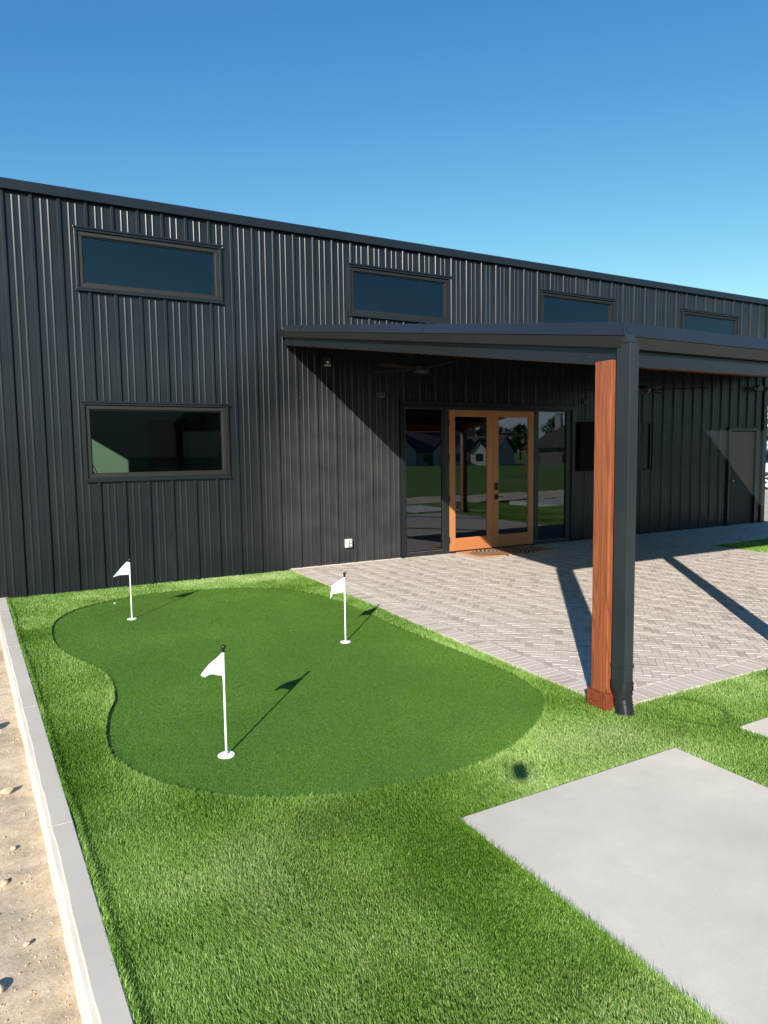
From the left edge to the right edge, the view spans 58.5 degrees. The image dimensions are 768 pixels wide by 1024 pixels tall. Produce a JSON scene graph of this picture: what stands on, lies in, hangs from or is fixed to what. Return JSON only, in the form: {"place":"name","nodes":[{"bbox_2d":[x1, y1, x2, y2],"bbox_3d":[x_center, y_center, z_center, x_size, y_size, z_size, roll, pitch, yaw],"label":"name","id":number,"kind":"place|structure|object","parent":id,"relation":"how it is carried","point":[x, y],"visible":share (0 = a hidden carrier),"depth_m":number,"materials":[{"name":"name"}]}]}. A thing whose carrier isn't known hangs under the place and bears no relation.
{"place":"outdoors","nodes":[
{"label":"outdoors","id":0,"kind":"place"},
{"bbox_2d":[0,640,82,1023],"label":"dirt yard","id":1,"kind":"structure","parent":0,"point":[43,978],"depth_m":2.73,"materials":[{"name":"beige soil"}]},
{"bbox_2d":[0,982,4,993],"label":"rock","id":2,"kind":"object","parent":1,"relation":"on","point":[2,987],"visible":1,"depth_m":2.30,"materials":[{"name":"stone"}]},
{"bbox_2d":[0,879,8,887],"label":"rock","id":3,"kind":"object","parent":1,"relation":"on","point":[4,882],"visible":1,"depth_m":2.88,"materials":[{"name":"stone"}]},
{"bbox_2d":[0,786,13,793],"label":"rock","id":4,"kind":"object","parent":1,"relation":"on","point":[8,790],"visible":1,"depth_m":3.66,"materials":[{"name":"stone"}]},
{"bbox_2d":[0,0,767,447],"label":"sky","id":5,"kind":"structure","parent":0,"point":[628,138],"materials":[{"name":"blue"}]},
{"bbox_2d":[6,545,767,1023],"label":"turf base","id":6,"kind":"object","parent":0,"point":[379,931],"visible":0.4,"depth_m":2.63,"materials":[{"name":"green plant"}]},
{"bbox_2d":[55,588,544,798],"bbox_3d":[-1.200,1.217,6.180,3.028,0.007,5.867,-4,6,-29],"label":"putting green","id":7,"kind":"object","parent":6,"relation":"on","point":[377,727],"visible":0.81,"depth_m":4.83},
{"bbox_2d":[113,558,136,619],"bbox_3d":[-2.732,0.810,7.238,0.210,0.651,0.098,-1,5,1],"label":"putting flag","id":8,"kind":"object","parent":7,"relation":"on","point":[125,569],"visible":1,"depth_m":7.22,"materials":[{"name":"white paint"}]},
{"bbox_2d":[201,644,234,758],"bbox_3d":[-0.945,1.076,3.926,0.168,0.651,0.098,1,5,14],"label":"putting flag","id":9,"kind":"object","parent":7,"relation":"on","point":[216,666],"visible":1,"depth_m":3.90,"materials":[{"name":"white paint"}]},
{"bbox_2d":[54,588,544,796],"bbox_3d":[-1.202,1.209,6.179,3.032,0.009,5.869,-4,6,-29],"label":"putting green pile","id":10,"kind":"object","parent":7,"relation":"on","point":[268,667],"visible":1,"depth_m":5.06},
{"bbox_2d":[330,572,350,642],"bbox_3d":[-0.396,0.869,6.247,0.178,0.646,0.098,-1,5,2],"label":"putting flag","id":11,"kind":"object","parent":7,"relation":"on","point":[339,586],"visible":1,"depth_m":6.22,"materials":[{"name":"white paint"}]},
{"bbox_2d":[291,522,767,710],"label":"patio","id":12,"kind":"structure","parent":0,"point":[434,579],"depth_m":7.70,"materials":[{"name":"grey stone"}]},
{"bbox_2d":[456,545,556,557],"bbox_3d":[2.080,0.664,11.607,1.600,0.015,0.700,-4,6,-29],"label":"door mat","id":13,"kind":"object","parent":12,"relation":"on","point":[503,551],"depth_m":11.54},
{"bbox_2d":[461,748,767,1023],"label":"path","id":14,"kind":"structure","parent":0,"point":[660,859],"depth_m":2.85,"materials":[{"name":"concrete"}]},
{"bbox_2d":[560,489,767,522],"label":"driveway","id":15,"kind":"structure","parent":0,"point":[766,508],"depth_m":19.63,"materials":[{"name":"concrete"}]},
{"bbox_2d":[765,448,767,489],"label":"parked car","id":16,"kind":"object","parent":15,"relation":"on","point":[766,482],"visible":0.05,"depth_m":27.80,"materials":[{"name":"white paint"}]},
{"bbox_2d":[711,538,767,552],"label":"turf grass","id":17,"kind":"structure","parent":0,"point":[760,545],"depth_m":12.05,"materials":[{"name":"green plant"}]},
{"bbox_2d":[740,717,767,738],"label":"path","id":18,"kind":"structure","parent":0,"point":[758,726],"depth_m":4.20,"materials":[{"name":"concrete"}]},
{"bbox_3d":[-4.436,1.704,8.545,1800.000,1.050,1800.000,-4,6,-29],"label":"ground","id":19,"kind":"structure","parent":0,"visible":0},
{"bbox_2d":[0,597,133,1023],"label":"kerb","id":20,"kind":"structure","parent":19,"relation":"on","point":[101,998],"depth_m":2.85,"materials":[{"name":"concrete"}]},
{"bbox_2d":[0,177,767,717],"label":"metal building","id":21,"kind":"structure","parent":19,"relation":"on","point":[124,321],"depth_m":9.76,"materials":[{"name":"grey paint"}]},
{"bbox_2d":[72,225,223,303],"bbox_3d":[-3.026,-3.187,8.929,1.864,0.780,0.107,-4,6,-29],"label":"window","id":22,"kind":"structure","parent":21,"relation":"in","point":[106,261],"depth_m":8.91,"materials":[{"name":"blue glass"}]},
{"bbox_2d":[81,400,231,481],"bbox_3d":[-2.989,-0.940,9.129,1.897,1.028,0.107,-4,6,-29],"label":"window","id":23,"kind":"structure","parent":21,"relation":"in","point":[86,406],"depth_m":9.07,"materials":[{"name":"grey paint"}]},
{"bbox_2d":[147,420,188,467],"bbox_3d":[-4.102,-1.296,13.037,0.740,0.900,0.065,-4,6,-29],"label":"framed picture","id":24,"kind":"object","parent":21,"relation":"attached to","point":[168,447],"visible":1,"depth_m":13.02,"materials":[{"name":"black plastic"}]},
{"bbox_2d":[322,357,330,366],"bbox_3d":[-0.844,-2.235,10.180,0.120,0.140,0.087,-4,6,-29],"label":"wall light","id":25,"kind":"object","parent":21,"relation":"attached to","point":[326,361],"visible":1,"depth_m":10.16,"materials":[{"name":"grey plastic"}]},
{"bbox_2d":[345,539,352,547],"bbox_3d":[-0.539,0.484,10.562,0.112,0.136,0.095,-4,6,-29],"label":"outlet box","id":26,"kind":"object","parent":21,"relation":"attached to","point":[348,543],"visible":1,"depth_m":10.53,"materials":[{"name":"grey plastic"}]},
{"bbox_2d":[376,392,384,397],"bbox_3d":[-0.051,-1.826,10.675,0.140,0.080,0.049,-4,6,-29],"label":"outlet box","id":27,"kind":"object","parent":21,"relation":"attached to","point":[380,394],"visible":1,"depth_m":10.65,"materials":[{"name":"grey plastic"}]},
{"bbox_2d":[347,262,451,323],"bbox_3d":[0.263,-3.388,10.744,1.864,0.780,0.107,-4,6,-29],"label":"window","id":28,"kind":"structure","parent":21,"relation":"in","point":[378,292],"depth_m":10.73,"materials":[{"name":"blue glass"}]},
{"bbox_2d":[368,354,456,375],"bbox_3d":[0.513,-2.055,8.988,1.510,0.444,1.456,-4,6,-29],"label":"ceiling fan","id":29,"kind":"object","parent":21,"relation":"hanging from","point":[422,368],"visible":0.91,"depth_m":8.97,"materials":[{"name":"black plastic"}]},
{"bbox_2d":[449,410,492,551],"bbox_3d":[1.475,-0.536,11.641,0.922,2.362,0.062,-4,6,-29],"label":"door","id":30,"kind":"structure","parent":21,"relation":"in","point":[476,542],"depth_m":11.67,"materials":[{"name":"brown wood"}]},
{"bbox_2d":[493,411,534,546],"bbox_3d":[2.297,-0.584,12.070,0.922,2.362,0.106,-4,6,-29],"label":"door","id":31,"kind":"structure","parent":21,"relation":"in","point":[509,539],"depth_m":12.12,"materials":[{"name":"brown wood"}]},
{"bbox_2d":[539,289,616,322],"bbox_3d":[3.552,-3.590,12.559,1.864,0.780,0.107,-4,6,-29],"label":"window","id":32,"kind":"structure","parent":21,"relation":"in","point":[555,306],"depth_m":12.51,"materials":[{"name":"blue glass"}]},
{"bbox_2d":[582,399,589,403],"bbox_3d":[3.769,-2.060,12.784,0.140,0.080,0.049,-4,6,-29],"label":"outlet box","id":33,"kind":"object","parent":21,"relation":"attached to","point":[585,401],"visible":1,"depth_m":12.76,"materials":[{"name":"grey plastic"}]},
{"bbox_2d":[577,422,651,470],"bbox_3d":[4.446,-1.263,13.180,1.880,0.945,0.125,-4,6,-29],"label":"television","id":34,"kind":"object","parent":21,"relation":"attached to","point":[585,445],"depth_m":12.84,"materials":[{"name":"grey paint"}]},
{"bbox_2d":[586,368,706,394],"bbox_3d":[3.355,-1.816,9.049,1.510,0.533,1.453,-4,6,-29],"label":"ceiling fan","id":35,"kind":"object","parent":21,"relation":"hanging from","point":[643,390],"visible":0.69,"depth_m":8.93,"materials":[{"name":"black plastic"}]},
{"bbox_2d":[681,308,740,335],"bbox_3d":[6.842,-3.791,14.374,1.864,0.780,0.107,-4,6,-29],"label":"window","id":36,"kind":"structure","parent":21,"relation":"in","point":[691,319],"depth_m":14.36,"materials":[{"name":"blue glass"}]},
{"bbox_2d":[725,427,758,525],"bbox_3d":[7.936,-0.786,15.220,1.030,2.170,0.142,-4,6,-29],"label":"door","id":37,"kind":"structure","parent":21,"relation":"in","point":[742,442],"depth_m":15.23,"materials":[{"name":"grey paint"}]},
{"bbox_2d":[754,385,767,392],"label":"flood light","id":38,"kind":"object","parent":21,"relation":"attached to","point":[760,387],"visible":1,"depth_m":15.12,"materials":[{"name":"grey plastic"}]}
]}

